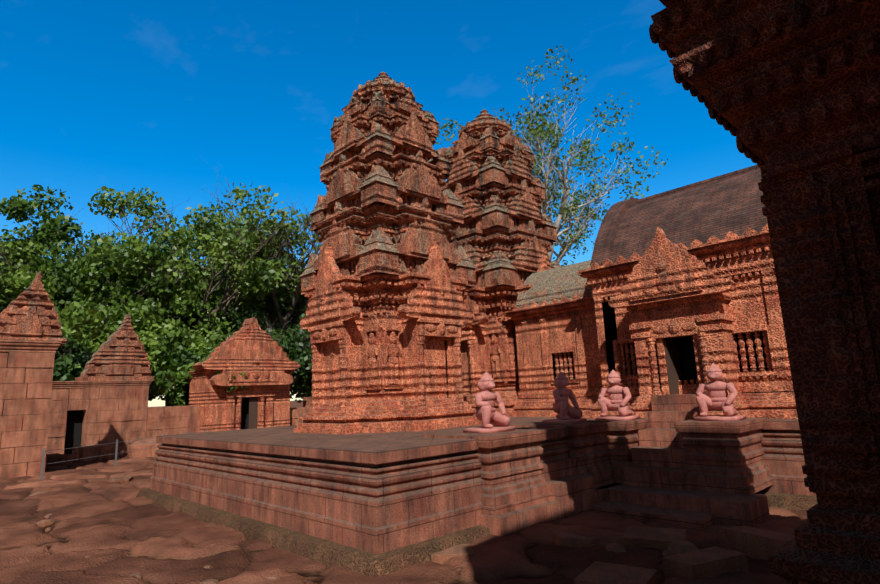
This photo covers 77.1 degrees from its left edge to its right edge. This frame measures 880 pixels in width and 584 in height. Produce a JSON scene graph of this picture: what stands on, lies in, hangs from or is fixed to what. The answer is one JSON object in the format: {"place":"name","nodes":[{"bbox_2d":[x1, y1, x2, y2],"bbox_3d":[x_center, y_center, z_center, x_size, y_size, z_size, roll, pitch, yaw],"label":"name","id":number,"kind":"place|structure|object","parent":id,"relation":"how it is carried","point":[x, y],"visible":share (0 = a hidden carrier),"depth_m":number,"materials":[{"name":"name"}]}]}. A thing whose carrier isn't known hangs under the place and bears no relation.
{"place":"outdoors","nodes":[
{"label":"outdoors","id":0,"kind":"place"},
{"bbox_2d":[0,225,64,310],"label":"tree leaves","id":1,"kind":"object","parent":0,"point":[14,283],"depth_m":23.00,"materials":[{"name":"green plant"}]},
{"bbox_2d":[0,184,182,316],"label":"tree leaves","id":2,"kind":"object","parent":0,"point":[18,210],"depth_m":24.55,"materials":[{"name":"green plant"}]},
{"bbox_2d":[35,180,308,406],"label":"tree leaves","id":3,"kind":"object","parent":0,"point":[261,275],"depth_m":25.79,"materials":[{"name":"green plant"}]},
{"bbox_2d":[60,401,302,412],"bbox_3d":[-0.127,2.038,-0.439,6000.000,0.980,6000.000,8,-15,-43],"label":"ground","id":4,"kind":"structure","parent":0,"point":[293,404],"depth_m":250.08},
{"bbox_2d":[0,304,97,380],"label":"tree leaves","id":5,"kind":"object","parent":4,"relation":"on","point":[68,361],"depth_m":19.85,"materials":[{"name":"green plant"}]},
{"bbox_2d":[45,205,202,327],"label":"tree leaves","id":6,"kind":"object","parent":4,"relation":"on","point":[93,236],"depth_m":32.78,"materials":[{"name":"green plant"}]},
{"bbox_2d":[55,291,227,409],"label":"tree leaves","id":7,"kind":"object","parent":4,"relation":"on","point":[89,323],"depth_m":22.32,"materials":[{"name":"green plant"}]},
{"bbox_2d":[0,270,311,478],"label":"enclosure walls","id":8,"kind":"structure","parent":4,"relation":"on","point":[115,379],"depth_m":17.16,"materials":[{"name":"stone"}]},
{"bbox_2d":[148,339,276,405],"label":"tree leaves","id":9,"kind":"object","parent":4,"relation":"on","point":[167,381],"depth_m":22.02,"materials":[{"name":"green plant"}]},
{"bbox_2d":[290,371,311,402],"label":"tree leaves","id":10,"kind":"object","parent":4,"relation":"on","point":[300,385],"visible":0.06,"depth_m":27.52,"materials":[{"name":"green plant"}]},
{"bbox_2d":[136,489,816,576],"bbox_3d":[4.065,3.299,9.847,14.020,0.505,11.920,8,-15,-43],"label":"grass strip","id":11,"kind":"object","parent":4,"relation":"on","point":[327,553],"visible":0.12,"depth_m":5.57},
{"bbox_2d":[649,0,879,583],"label":"foreground temple building","id":12,"kind":"structure","parent":4,"relation":"on","point":[787,92],"depth_m":3.21,"materials":[{"name":"stone"}]},
{"bbox_2d":[145,226,316,332],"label":"tree leaves","id":13,"kind":"object","parent":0,"point":[281,295],"depth_m":29.68,"materials":[{"name":"green plant"}]},
{"bbox_2d":[202,175,321,330],"bbox_3d":[-8.861,0.667,29.111,7.925,13.523,9.446,8,-15,-43],"label":"sparse tree","id":14,"kind":"object","parent":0,"point":[283,319],"depth_m":28.59,"materials":[{"name":"green plant"}]},
{"bbox_2d":[204,304,312,386],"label":"tree leaves","id":15,"kind":"object","parent":14,"relation":"attached to","point":[293,352],"depth_m":26.57,"materials":[{"name":"green plant"}]},
{"bbox_2d":[265,289,309,339],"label":"tree leaves","id":16,"kind":"object","parent":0,"point":[305,298],"depth_m":31.39,"materials":[{"name":"green plant"}]},
{"bbox_2d":[0,0,756,406],"label":"sky","id":17,"kind":"structure","parent":0,"point":[170,98],"materials":[{"name":"blue"}]},
{"bbox_2d":[0,452,806,583],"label":"stone ground","id":18,"kind":"structure","parent":0,"point":[118,532],"depth_m":5.63,"materials":[{"name":"brown stone"}]},
{"bbox_2d":[40,429,205,478],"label":"wire fence posts","id":19,"kind":"object","parent":18,"relation":"on","point":[43,464],"visible":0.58,"depth_m":13.66,"materials":[{"name":"grey metal"}]},
{"bbox_2d":[185,317,299,432],"bbox_3d":[-7.922,3.535,21.982,3.993,4.852,2.849,8,-15,-43],"label":"small shrine","id":20,"kind":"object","parent":18,"relation":"on","point":[253,350],"visible":0.92,"depth_m":21.09,"materials":[{"name":"stone"}]},
{"bbox_2d":[11,475,794,583],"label":"paving stones","id":21,"kind":"object","parent":18,"relation":"on","point":[685,559],"visible":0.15,"depth_m":4.84,"materials":[{"name":"brown stone"}]},
{"bbox_2d":[150,417,815,553],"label":"temple platform","id":22,"kind":"structure","parent":18,"relation":"on","point":[376,493],"depth_m":5.97,"materials":[{"name":"stone"}]},
{"bbox_2d":[293,241,481,433],"bbox_3d":[-0.864,0.815,9.476,2.840,2.917,2.840,8,-15,-43],"label":"temple tower base","id":23,"kind":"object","parent":22,"relation":"on","point":[386,354],"depth_m":8.45,"materials":[{"name":"stone"}]},
{"bbox_2d":[299,72,477,294],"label":"tower","id":24,"kind":"structure","parent":23,"relation":"on","point":[385,205],"depth_m":9.18,"materials":[{"name":"stone"}]},
{"bbox_2d":[460,257,548,416],"bbox_3d":[1.355,1.126,12.931,3.294,3.384,3.294,8,-15,-43],"label":"temple tower base","id":25,"kind":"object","parent":22,"relation":"on","point":[488,343],"depth_m":11.66,"materials":[{"name":"brown stone"}]},
{"bbox_2d":[502,293,601,416],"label":"antarala walls","id":26,"kind":"structure","parent":22,"relation":"on","point":[554,338],"depth_m":10.66,"materials":[{"name":"brown stone"}]},
{"bbox_2d":[515,260,592,308],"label":"roof","id":27,"kind":"structure","parent":26,"relation":"on","point":[569,282],"depth_m":11.15,"materials":[{"name":"grey stone"}]},
{"bbox_2d":[423,394,773,536],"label":"stairs and pedestals","id":28,"kind":"structure","parent":22,"relation":"on","point":[669,459],"depth_m":6.60,"materials":[{"name":"stone"}]},
{"bbox_2d":[463,372,514,432],"bbox_3d":[0.576,1.340,6.769,0.501,0.720,0.440,8,-15,-43],"label":"guardian statue","id":29,"kind":"object","parent":28,"relation":"on","point":[490,417],"visible":1,"depth_m":6.69,"materials":[{"name":"pink stone"}]},
{"bbox_2d":[542,371,586,423],"bbox_3d":[1.745,1.497,7.880,0.501,0.720,0.440,8,-15,-43],"label":"guardian statue","id":30,"kind":"object","parent":28,"relation":"on","point":[565,411],"visible":1,"depth_m":7.79,"materials":[{"name":"pink stone"}]},
{"bbox_2d":[595,370,639,420],"bbox_3d":[2.584,1.503,8.102,0.440,0.720,0.501,8,-15,-43],"label":"guardian statue","id":31,"kind":"object","parent":28,"relation":"on","point":[618,401],"visible":1,"depth_m":8.03,"materials":[{"name":"pink stone"}]},
{"bbox_2d":[694,363,745,420],"bbox_3d":[3.566,1.276,7.101,0.440,0.720,0.501,8,-15,-43],"label":"guardian statue","id":32,"kind":"object","parent":28,"relation":"on","point":[717,398],"visible":1,"depth_m":7.03,"materials":[{"name":"pink stone"}]},
{"bbox_2d":[441,109,560,287],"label":"central tower","id":33,"kind":"structure","parent":0,"point":[506,232],"depth_m":12.51,"materials":[{"name":"brown stone"}]},
{"bbox_2d":[436,45,667,266],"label":"tall pale tree","id":34,"kind":"object","parent":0,"point":[542,126],"depth_m":44.58,"materials":[{"name":"green plant"}]},
{"bbox_2d":[576,223,797,418],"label":"mandapa walls","id":35,"kind":"structure","parent":0,"point":[679,318],"depth_m":8.07,"materials":[{"name":"brown stone"}]},
{"bbox_2d":[590,198,637,265],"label":"mandapa gables","id":36,"kind":"object","parent":35,"relation":"on","point":[608,228],"visible":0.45,"depth_m":9.95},
{"bbox_2d":[610,165,766,262],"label":"vaulted roof","id":37,"kind":"structure","parent":35,"relation":"on","point":[720,207],"depth_m":9.02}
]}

